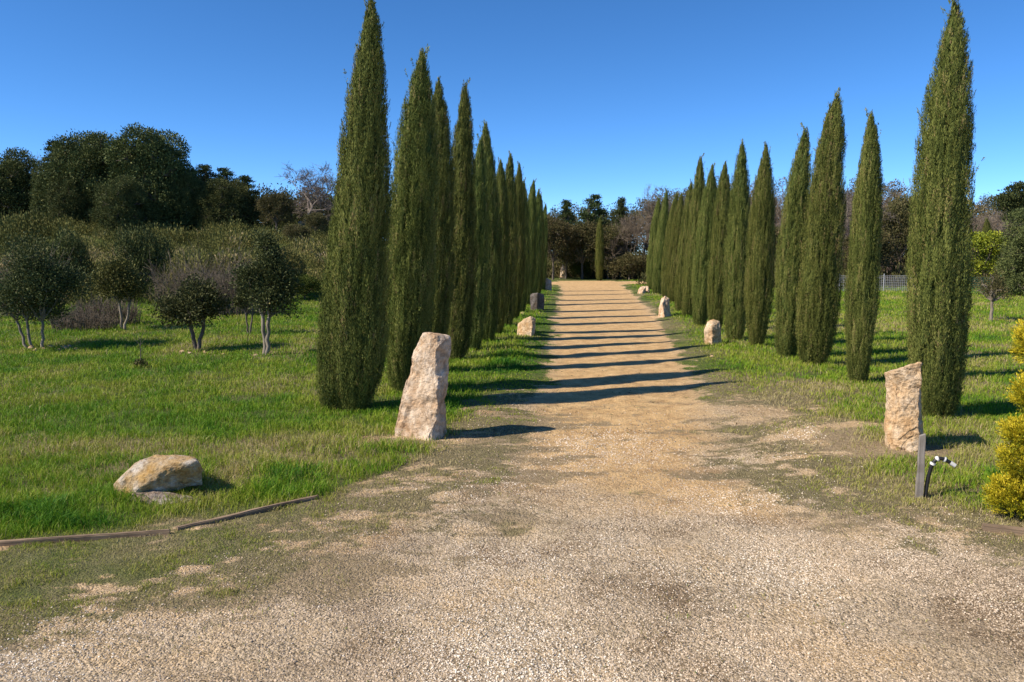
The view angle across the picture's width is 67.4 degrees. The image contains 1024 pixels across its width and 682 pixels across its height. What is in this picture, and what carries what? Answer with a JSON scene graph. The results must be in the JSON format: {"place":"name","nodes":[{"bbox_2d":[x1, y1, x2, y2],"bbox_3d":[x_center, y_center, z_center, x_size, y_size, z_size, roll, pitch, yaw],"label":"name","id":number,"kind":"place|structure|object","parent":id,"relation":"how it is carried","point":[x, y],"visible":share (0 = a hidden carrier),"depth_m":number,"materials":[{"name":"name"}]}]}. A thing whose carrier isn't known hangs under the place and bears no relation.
{"place":"outdoors","nodes":[
{"label":"outdoors","id":0,"kind":"place"},
{"bbox_2d":[0,231,1023,681],"bbox_3d":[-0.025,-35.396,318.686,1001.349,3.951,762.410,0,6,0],"label":"ground","id":1,"kind":"structure","parent":0,"point":[610,333],"depth_m":5.09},
{"bbox_2d":[0,146,40,219],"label":"holm oak","id":2,"kind":"object","parent":1,"relation":"on","point":[15,185],"visible":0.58,"depth_m":48.29,"materials":[{"name":"green plant"}]},
{"bbox_2d":[0,238,72,315],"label":"twiggy thicket","id":3,"kind":"object","parent":1,"relation":"on","point":[6,314],"visible":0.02,"depth_m":23.82,"materials":[{"name":"plant"}]},
{"bbox_2d":[28,159,60,217],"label":"holm oak","id":4,"kind":"object","parent":1,"relation":"on","point":[34,179],"visible":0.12,"depth_m":46.48,"materials":[{"name":"green plant"}]},
{"bbox_2d":[0,229,97,348],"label":"orchard tree","id":5,"kind":"object","parent":1,"relation":"on","point":[34,285],"visible":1,"depth_m":15.85,"materials":[{"name":"green plant"}]},
{"bbox_2d":[43,227,93,280],"bbox_3d":[-17.238,-2.990,29.806,1.814,2.911,2.032,-3,7,-24],"label":"evergreen bush","id":6,"kind":"object","parent":1,"relation":"on","point":[66,241],"visible":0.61,"depth_m":29.48,"materials":[{"name":"green plant"}]},
{"bbox_2d":[42,174,97,224],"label":"holm oak","id":7,"kind":"object","parent":1,"relation":"on","point":[63,205],"visible":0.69,"depth_m":44.49,"materials":[{"name":"green plant"}]},
{"bbox_2d":[28,129,118,223],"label":"holm oak","id":8,"kind":"object","parent":1,"relation":"on","point":[81,161],"visible":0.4,"depth_m":45.42,"materials":[{"name":"green plant"}]},
{"bbox_2d":[47,306,119,330],"bbox_3d":[-10.955,-0.593,19.565,1.879,0.708,1.237,0,6,0],"label":"twiggy thicket","id":9,"kind":"object","parent":1,"relation":"on","point":[80,320],"visible":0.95,"depth_m":19.39,"materials":[{"name":"plant"}]},
{"bbox_2d":[0,529,169,545],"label":"edging timber","id":10,"kind":"object","parent":1,"relation":"on","point":[75,538],"visible":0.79,"depth_m":5.14,"materials":[{"name":"brown wood"}]},
{"bbox_2d":[68,286,142,325],"bbox_3d":[-11.149,-1.109,20.999,2.253,1.431,1.542,2,7,21],"label":"twiggy thicket","id":11,"kind":"object","parent":1,"relation":"on","point":[133,313],"visible":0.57,"depth_m":20.90,"materials":[{"name":"plant"}]},
{"bbox_2d":[83,252,158,329],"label":"orchard tree","id":12,"kind":"object","parent":1,"relation":"on","point":[117,280],"visible":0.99,"depth_m":19.32,"materials":[{"name":"green plant"}]},
{"bbox_2d":[86,174,159,231],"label":"holm oak","id":13,"kind":"object","parent":1,"relation":"on","point":[122,199],"visible":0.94,"depth_m":42.58,"materials":[{"name":"green plant"}]},
{"bbox_2d":[133,334,147,366],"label":"young sapling","id":14,"kind":"object","parent":1,"relation":"on","point":[140,362],"visible":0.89,"depth_m":13.15,"materials":[{"name":"green plant"}]},
{"bbox_2d":[112,223,173,287],"bbox_3d":[-14.362,-3.056,29.904,2.243,3.090,2.003,0,6,0],"label":"evergreen bush","id":15,"kind":"object","parent":1,"relation":"on","point":[139,254],"visible":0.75,"depth_m":29.59,"materials":[{"name":"green plant"}]},
{"bbox_2d":[90,122,205,230],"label":"holm oak","id":16,"kind":"object","parent":1,"relation":"on","point":[155,156],"visible":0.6,"depth_m":44.74,"materials":[{"name":"green plant"}]},
{"bbox_2d":[114,455,202,496],"bbox_3d":[-2.844,1.142,6.232,0.783,0.464,0.490,0,6,0],"label":"boulder","id":17,"kind":"object","parent":1,"relation":"on","point":[164,473],"visible":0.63,"depth_m":6.05,"materials":[{"name":"stone"}]},
{"bbox_2d":[131,490,194,503],"bbox_3d":[-2.726,1.245,6.028,0.545,0.145,0.230,0,6,0],"label":"flat stone","id":18,"kind":"object","parent":1,"relation":"on","point":[151,494],"visible":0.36,"depth_m":5.99,"materials":[{"name":"stone"}]},
{"bbox_2d":[0,207,330,307],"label":"scrub","id":19,"kind":"object","parent":1,"relation":"on","point":[228,238],"visible":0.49,"depth_m":39.78,"materials":[{"name":"green plant"}]},
{"bbox_2d":[156,167,205,230],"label":"holm oak","id":20,"kind":"object","parent":1,"relation":"on","point":[188,182],"visible":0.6,"depth_m":45.44,"materials":[{"name":"green plant"}]},
{"bbox_2d":[145,270,237,351],"bbox_3d":[-6.428,-0.543,15.499,1.582,1.758,1.586,0,6,0],"label":"orchard tree","id":21,"kind":"object","parent":1,"relation":"on","point":[194,302],"visible":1,"depth_m":15.22,"materials":[{"name":"green plant"}]},
{"bbox_2d":[143,243,254,311],"bbox_3d":[-10.418,-2.320,25.965,3.729,2.787,3.223,4,8,35],"label":"twiggy thicket","id":22,"kind":"object","parent":1,"relation":"on","point":[163,284],"visible":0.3,"depth_m":25.65,"materials":[{"name":"plant"}]},
{"bbox_2d":[195,163,219,185],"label":"pine tree","id":23,"kind":"object","parent":1,"relation":"on","point":[204,169],"visible":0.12,"depth_m":48.92,"materials":[{"name":"green plant"}]},
{"bbox_2d":[177,246,258,315],"bbox_3d":[-9.114,-2.024,24.556,3.404,2.470,2.772,0,6,0],"label":"twiggy thicket","id":24,"kind":"object","parent":1,"relation":"on","point":[230,293],"visible":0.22,"depth_m":24.10,"materials":[{"name":"plant"}]},
{"bbox_2d":[212,167,237,182],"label":"pine tree","id":25,"kind":"object","parent":1,"relation":"on","point":[225,172],"visible":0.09,"depth_m":48.94,"materials":[{"name":"green plant"}]},
{"bbox_2d":[190,177,260,231],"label":"holm oak","id":26,"kind":"object","parent":1,"relation":"on","point":[220,200],"visible":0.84,"depth_m":45.56,"materials":[{"name":"green plant"}]},
{"bbox_2d":[231,265,253,333],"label":"orchard tree","id":27,"kind":"object","parent":1,"relation":"on","point":[238,301],"visible":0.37,"depth_m":18.34,"materials":[{"name":"green plant"}]},
{"bbox_2d":[176,495,318,530],"bbox_3d":[-1.911,1.271,5.671,1.073,0.064,0.046,-6,9,-40],"label":"edging timber","id":28,"kind":"object","parent":1,"relation":"on","point":[244,513],"visible":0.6,"depth_m":5.63,"materials":[{"name":"brown wood"}]},
{"bbox_2d":[235,174,265,219],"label":"pine tree","id":29,"kind":"object","parent":1,"relation":"on","point":[244,179],"visible":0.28,"depth_m":48.03,"materials":[{"name":"green plant"}]},
{"bbox_2d":[225,226,303,354],"bbox_3d":[-4.672,-0.889,14.592,1.458,2.570,1.312,0,6,0],"label":"orchard tree","id":30,"kind":"object","parent":1,"relation":"on","point":[269,275],"visible":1,"depth_m":14.39,"materials":[{"name":"green plant"}]},
{"bbox_2d":[251,191,296,229],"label":"brown oak","id":31,"kind":"object","parent":1,"relation":"on","point":[276,206],"visible":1,"depth_m":45.04,"materials":[{"name":"green plant"}]},
{"bbox_2d":[279,244,307,275],"bbox_3d":[-9.050,-2.822,30.917,1.807,2.230,2.023,-2,7,-16],"label":"evergreen bush","id":32,"kind":"object","parent":1,"relation":"on","point":[295,259],"visible":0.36,"depth_m":30.55,"materials":[{"name":"green plant"}]},
{"bbox_2d":[281,223,313,245],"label":"bush","id":33,"kind":"object","parent":1,"relation":"on","point":[297,230],"visible":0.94,"depth_m":39.35,"materials":[{"name":"green plant"}]},
{"bbox_2d":[287,274,323,299],"bbox_3d":[-8.161,-2.116,29.957,1.892,1.124,2.119,4,8,32],"label":"evergreen bush","id":34,"kind":"object","parent":1,"relation":"on","point":[311,283],"visible":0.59,"depth_m":29.66,"materials":[{"name":"green plant"}]},
{"bbox_2d":[278,162,336,225],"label":"bare tree","id":35,"kind":"object","parent":1,"relation":"on","point":[317,193],"visible":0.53,"depth_m":46.78,"materials":[{"name":"plant"}]},
{"bbox_2d":[302,212,327,237],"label":"bush","id":36,"kind":"object","parent":1,"relation":"on","point":[317,219],"visible":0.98,"depth_m":43.25,"materials":[{"name":"green plant"}]},
{"bbox_2d":[314,0,395,411],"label":"cypress tree","id":37,"kind":"object","parent":1,"relation":"on","point":[353,352],"visible":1,"depth_m":9.24,"materials":[{"name":"green plant"}]},
{"bbox_2d":[380,44,441,392],"bbox_3d":[-1.382,-1.622,10.630,0.877,4.886,0.854,7,7,32],"label":"cypress tree","id":38,"kind":"object","parent":1,"relation":"on","point":[412,241],"visible":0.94,"depth_m":10.44,"materials":[{"name":"green plant"}]},
{"bbox_2d":[395,332,450,440],"bbox_3d":[-0.959,0.515,8.146,0.639,1.227,0.493,0,6,0],"label":"standing stone","id":39,"kind":"object","parent":1,"relation":"on","point":[422,411],"visible":0.88,"depth_m":8.04,"materials":[{"name":"stone"}]},
{"bbox_2d":[424,76,456,334],"bbox_3d":[-1.200,-1.829,12.405,0.738,4.851,0.708,6,7,31],"label":"cypress tree","id":40,"kind":"object","parent":1,"relation":"on","point":[445,237],"visible":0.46,"depth_m":12.25,"materials":[{"name":"green plant"}]},
{"bbox_2d":[447,77,479,358],"bbox_3d":[-0.927,-2.161,13.985,0.721,5.174,0.763,-3,8,-40],"label":"cypress tree","id":41,"kind":"object","parent":1,"relation":"on","point":[462,307],"visible":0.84,"depth_m":13.85,"materials":[{"name":"green plant"}]},
{"bbox_2d":[468,133,490,349],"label":"cypress tree","id":42,"kind":"object","parent":1,"relation":"on","point":[481,293],"visible":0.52,"depth_m":15.44,"materials":[{"name":"green plant"}]},
{"bbox_2d":[475,119,503,340],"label":"cypress tree","id":43,"kind":"object","parent":1,"relation":"on","point":[494,259],"visible":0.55,"depth_m":17.06,"materials":[{"name":"green plant"}]},
{"bbox_2d":[496,157,509,333],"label":"cypress tree","id":44,"kind":"object","parent":1,"relation":"on","point":[501,178],"visible":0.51,"depth_m":18.62,"materials":[{"name":"green plant"}]},
{"bbox_2d":[0,252,1023,661],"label":"grass","id":45,"kind":"structure","parent":1,"relation":"on","point":[40,506],"depth_m":8.82,"materials":[{"name":"plant"}]},
{"bbox_2d":[504,151,521,325],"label":"cypress tree","id":46,"kind":"object","parent":1,"relation":"on","point":[511,182],"visible":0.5,"depth_m":20.71,"materials":[{"name":"green plant"}]},
{"bbox_2d":[23,173,1010,263],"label":"woods","id":47,"kind":"object","parent":1,"relation":"on","point":[985,207],"visible":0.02,"depth_m":74.84,"materials":[{"name":"plant"}]},
{"bbox_2d":[514,161,526,317],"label":"cypress tree","id":48,"kind":"object","parent":1,"relation":"on","point":[521,258],"visible":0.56,"depth_m":23.00,"materials":[{"name":"green plant"}]},
{"bbox_2d":[520,177,531,311],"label":"cypress tree","id":49,"kind":"object","parent":1,"relation":"on","point":[527,273],"visible":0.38,"depth_m":25.98,"materials":[{"name":"green plant"}]},
{"bbox_2d":[517,316,535,335],"bbox_3d":[0.344,-0.330,18.627,0.448,0.582,0.651,0,6,0],"label":"standing stone","id":50,"kind":"object","parent":1,"relation":"on","point":[526,326],"visible":0.76,"depth_m":18.38,"materials":[{"name":"stone"}]},
{"bbox_2d":[526,178,537,303],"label":"cypress tree","id":51,"kind":"object","parent":1,"relation":"on","point":[533,220],"visible":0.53,"depth_m":29.38,"materials":[{"name":"green plant"}]},
{"bbox_2d":[530,293,544,310],"bbox_3d":[0.901,-1.363,27.339,0.524,0.739,0.776,0,6,0],"label":"standing stone","id":52,"kind":"object","parent":1,"relation":"on","point":[537,301],"visible":0.77,"depth_m":27.11,"materials":[{"name":"stone"}]},
{"bbox_2d":[532,188,543,292],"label":"cypress tree","id":53,"kind":"object","parent":1,"relation":"on","point":[538,243],"visible":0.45,"depth_m":32.16,"materials":[{"name":"green plant"}]},
{"bbox_2d":[537,192,544,292],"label":"cypress tree","id":54,"kind":"object","parent":1,"relation":"on","point":[539,290],"visible":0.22,"depth_m":36.87,"materials":[{"name":"green plant"}]},
{"bbox_2d":[541,204,548,289],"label":"cypress tree","id":55,"kind":"object","parent":1,"relation":"on","point":[546,233],"visible":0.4,"depth_m":41.38,"materials":[{"name":"green plant"}]},
{"bbox_2d":[547,214,576,279],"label":"brown oak","id":56,"kind":"object","parent":1,"relation":"on","point":[558,237],"visible":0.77,"depth_m":60.88,"materials":[{"name":"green plant"}]},
{"bbox_2d":[547,199,579,278],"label":"pine tree","id":57,"kind":"object","parent":1,"relation":"on","point":[565,210],"visible":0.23,"depth_m":63.05,"materials":[{"name":"green plant"}]},
{"bbox_2d":[568,258,594,277],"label":"evergreen bush","id":58,"kind":"object","parent":1,"relation":"on","point":[575,267],"visible":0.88,"depth_m":63.32,"materials":[{"name":"green plant"}]},
{"bbox_2d":[561,220,606,278],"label":"brown oak","id":59,"kind":"object","parent":1,"relation":"on","point":[583,243],"visible":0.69,"depth_m":61.69,"materials":[{"name":"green plant"}]},
{"bbox_2d":[574,194,614,260],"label":"pine tree","id":60,"kind":"object","parent":1,"relation":"on","point":[591,216],"visible":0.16,"depth_m":68.66,"materials":[{"name":"green plant"}]},
{"bbox_2d":[594,215,604,280],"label":"cypress tree","id":61,"kind":"object","parent":1,"relation":"on","point":[599,258],"visible":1,"depth_m":59.39,"materials":[{"name":"green plant"}]},
{"bbox_2d":[588,223,632,278],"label":"brown oak","id":62,"kind":"object","parent":1,"relation":"on","point":[609,234],"visible":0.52,"depth_m":61.64,"materials":[{"name":"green plant"}]},
{"bbox_2d":[593,210,649,279],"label":"bare tree","id":63,"kind":"object","parent":1,"relation":"on","point":[631,231],"visible":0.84,"depth_m":61.22,"materials":[{"name":"plant"}]},
{"bbox_2d":[605,251,646,279],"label":"evergreen bush","id":64,"kind":"object","parent":1,"relation":"on","point":[632,262],"visible":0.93,"depth_m":59.36,"materials":[{"name":"green plant"}]},
{"bbox_2d":[613,196,638,278],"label":"pine tree","id":65,"kind":"object","parent":1,"relation":"on","point":[621,213],"visible":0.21,"depth_m":63.04,"materials":[{"name":"green plant"}]},
{"bbox_2d":[627,185,660,256],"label":"bare tree","id":66,"kind":"object","parent":1,"relation":"on","point":[648,221],"visible":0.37,"depth_m":70.16,"materials":[{"name":"plant"}]},
{"bbox_2d":[646,196,660,288],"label":"cypress tree","id":67,"kind":"object","parent":1,"relation":"on","point":[654,225],"visible":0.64,"depth_m":43.24,"materials":[{"name":"green plant"}]},
{"bbox_2d":[651,188,669,293],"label":"cypress tree","id":68,"kind":"object","parent":1,"relation":"on","point":[659,251],"visible":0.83,"depth_m":37.75,"materials":[{"name":"green plant"}]},
{"bbox_2d":[658,296,670,316],"bbox_3d":[4.840,-1.064,24.290,0.412,0.728,1.032,1,6,11],"label":"standing stone","id":69,"kind":"object","parent":1,"relation":"on","point":[664,308],"visible":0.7,"depth_m":24.06,"materials":[{"name":"stone"}]},
{"bbox_2d":[661,191,678,296],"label":"cypress tree","id":70,"kind":"object","parent":1,"relation":"on","point":[666,246],"visible":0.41,"depth_m":35.07,"materials":[{"name":"green plant"}]},
{"bbox_2d":[665,192,684,301],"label":"cypress tree","id":71,"kind":"object","parent":1,"relation":"on","point":[671,266],"visible":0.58,"depth_m":30.57,"materials":[{"name":"green plant"}]},
{"bbox_2d":[673,179,692,310],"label":"cypress tree","id":72,"kind":"object","parent":1,"relation":"on","point":[678,297],"visible":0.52,"depth_m":26.23,"materials":[{"name":"green plant"}]},
{"bbox_2d":[681,153,705,315],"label":"cypress tree","id":73,"kind":"object","parent":1,"relation":"on","point":[698,187],"visible":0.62,"depth_m":23.50,"materials":[{"name":"green plant"}]},
{"bbox_2d":[690,162,717,325],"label":"cypress tree","id":74,"kind":"object","parent":1,"relation":"on","point":[699,271],"visible":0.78,"depth_m":20.71,"materials":[{"name":"green plant"}]},
{"bbox_2d":[704,319,721,344],"bbox_3d":[4.347,-0.172,16.561,0.379,0.609,0.614,2,7,18],"label":"standing stone","id":75,"kind":"object","parent":1,"relation":"on","point":[712,331],"visible":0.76,"depth_m":16.34,"materials":[{"name":"stone"}]},
{"bbox_2d":[706,160,730,327],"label":"cypress tree","id":76,"kind":"object","parent":1,"relation":"on","point":[715,295],"visible":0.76,"depth_m":19.24,"materials":[{"name":"green plant"}]},
{"bbox_2d":[721,139,750,340],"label":"cypress tree","id":77,"kind":"object","parent":1,"relation":"on","point":[735,258],"visible":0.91,"depth_m":17.21,"materials":[{"name":"green plant"}]},
{"bbox_2d":[742,141,776,345],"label":"cypress tree","id":78,"kind":"object","parent":1,"relation":"on","point":[759,278],"visible":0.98,"depth_m":15.87,"materials":[{"name":"green plant"}]},
{"bbox_2d":[747,224,782,265],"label":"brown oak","id":79,"kind":"object","parent":1,"relation":"on","point":[777,231],"visible":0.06,"depth_m":46.44,"materials":[{"name":"green plant"}]},
{"bbox_2d":[749,185,785,222],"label":"bare tree","id":80,"kind":"object","parent":1,"relation":"on","point":[779,209],"visible":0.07,"depth_m":60.26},
{"bbox_2d":[546,252,1006,289],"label":"undergrowth","id":81,"kind":"object","parent":1,"relation":"on","point":[642,276],"visible":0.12,"depth_m":49.94,"materials":[{"name":"plant"}]},
{"bbox_2d":[771,122,812,356],"bbox_3d":[5.225,-1.822,14.243,0.683,4.388,0.713,3,6,8],"label":"cypress tree","id":82,"kind":"object","parent":1,"relation":"on","point":[787,274],"visible":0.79,"depth_m":14.09,"materials":[{"name":"green plant"}]},
{"bbox_2d":[794,87,850,364],"bbox_3d":[5.360,-1.885,13.170,0.863,4.777,0.721,2,6,0],"label":"cypress tree","id":83,"kind":"object","parent":1,"relation":"on","point":[818,295],"visible":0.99,"depth_m":13.02,"materials":[{"name":"green plant"}]},
{"bbox_2d":[841,108,884,382],"bbox_3d":[5.146,-1.332,11.229,0.551,4.060,0.551,2,7,15],"label":"cypress tree","id":84,"kind":"object","parent":1,"relation":"on","point":[862,292],"visible":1,"depth_m":11.11,"materials":[{"name":"green plant"}]},
{"bbox_2d":[838,205,896,267],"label":"bare tree","id":85,"kind":"object","parent":1,"relation":"on","point":[887,213],"visible":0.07,"depth_m":49.21,"materials":[{"name":"plant"}]},
{"bbox_2d":[841,185,894,278],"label":"bare tree","id":86,"kind":"object","parent":1,"relation":"on","point":[851,196],"visible":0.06,"depth_m":55.60,"materials":[{"name":"plant"}]},
{"bbox_2d":[842,230,901,273],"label":"brown oak","id":87,"kind":"object","parent":1,"relation":"on","point":[887,247],"visible":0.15,"depth_m":47.21,"materials":[{"name":"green plant"}]},
{"bbox_2d":[838,274,908,290],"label":"wire fence","id":88,"kind":"object","parent":1,"relation":"on","point":[883,282],"visible":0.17,"depth_m":41.19,"materials":[{"name":"metal"}]},
{"bbox_2d":[846,178,909,263],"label":"bare tree","id":89,"kind":"object","parent":1,"relation":"on","point":[889,198],"visible":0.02,"depth_m":56.56,"materials":[{"name":"plant"}]},
{"bbox_2d":[881,194,915,278],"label":"brown oak","id":90,"kind":"object","parent":1,"relation":"on","point":[898,228],"visible":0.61,"depth_m":49.01,"materials":[{"name":"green plant"}]},
{"bbox_2d":[884,362,923,451],"bbox_3d":[3.849,0.659,7.545,0.373,0.986,0.517,3,7,28],"label":"standing stone","id":91,"kind":"object","parent":1,"relation":"on","point":[903,425],"visible":0.86,"depth_m":7.35,"materials":[{"name":"stone"}]},
{"bbox_2d":[915,433,925,497],"bbox_3d":[3.217,1.013,6.045,0.057,0.580,0.034,1,6,12],"label":"wooden stake","id":92,"kind":"object","parent":1,"relation":"on","point":[919,486],"visible":0.87,"depth_m":6.03,"materials":[{"name":"grey wood"}]},
{"bbox_2d":[923,456,956,497],"bbox_3d":[3.352,1.093,6.013,0.217,0.389,0.051,2,7,18],"label":"water pipe","id":93,"kind":"object","parent":1,"relation":"on","point":[933,464],"visible":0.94,"depth_m":6.01,"materials":[{"name":"black plastic"}]},
{"bbox_2d":[900,0,984,417],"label":"cypress tree","id":94,"kind":"object","parent":1,"relation":"on","point":[940,261],"visible":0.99,"depth_m":8.57,"materials":[{"name":"green plant"}]},
{"bbox_2d":[965,215,1011,253],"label":"bare tree","id":95,"kind":"object","parent":1,"relation":"on","point":[978,226],"visible":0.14,"depth_m":48.24,"materials":[{"name":"plant"}]},
{"bbox_2d":[967,229,1011,289],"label":"yellow green tree","id":96,"kind":"object","parent":1,"relation":"on","point":[987,245],"visible":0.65,"depth_m":39.38,"materials":[{"name":"green plant"}]},
{"bbox_2d":[982,217,996,258],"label":"cypress tree","id":97,"kind":"object","parent":1,"relation":"on","point":[987,227],"visible":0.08,"depth_m":46.42,"materials":[{"name":"green plant"}]},
{"bbox_2d":[973,207,1011,229],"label":"bare tree","id":98,"kind":"object","parent":1,"relation":"on","point":[999,212],"visible":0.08,"depth_m":59.76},
{"bbox_2d":[972,212,1015,257],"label":"bare tree","id":99,"kind":"object","parent":1,"relation":"on","point":[1001,228],"visible":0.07,"depth_m":56.18,"materials":[{"name":"plant"}]},
{"bbox_2d":[972,268,1016,320],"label":"orchard tree","id":100,"kind":"object","parent":1,"relation":"on","point":[993,295],"visible":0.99,"depth_m":22.28,"materials":[{"name":"green plant"}]},
{"bbox_2d":[979,318,1023,519],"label":"golden shrub","id":101,"kind":"object","parent":1,"relation":"on","point":[1012,480],"visible":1,"depth_m":5.53,"materials":[{"name":"yellow plant"}]},
{"bbox_2d":[981,523,1023,535],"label":"edging timber","id":102,"kind":"object","parent":1,"relation":"on","point":[995,528],"visible":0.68,"depth_m":5.30,"materials":[{"name":"brown wood"}]},
{"bbox_2d":[989,180,1023,227],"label":"umbrella pine","id":103,"kind":"object","parent":1,"relation":"on","point":[1011,199],"visible":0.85,"depth_m":45.06,"materials":[{"name":"green plant"}]},
{"bbox_2d":[990,207,1023,296],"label":"holm oak","id":104,"kind":"object","parent":1,"relation":"on","point":[1012,262],"visible":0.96,"depth_m":35.90,"materials":[{"name":"green plant"}]},
{"bbox_2d":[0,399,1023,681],"bbox_3d":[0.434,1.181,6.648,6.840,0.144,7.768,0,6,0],"label":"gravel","id":105,"kind":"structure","parent":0,"point":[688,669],"depth_m":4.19,"materials":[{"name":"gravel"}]},
{"bbox_2d":[0,0,1023,254],"label":"sky","id":106,"kind":"structure","parent":0,"point":[611,99],"materials":[{"name":"blue"}]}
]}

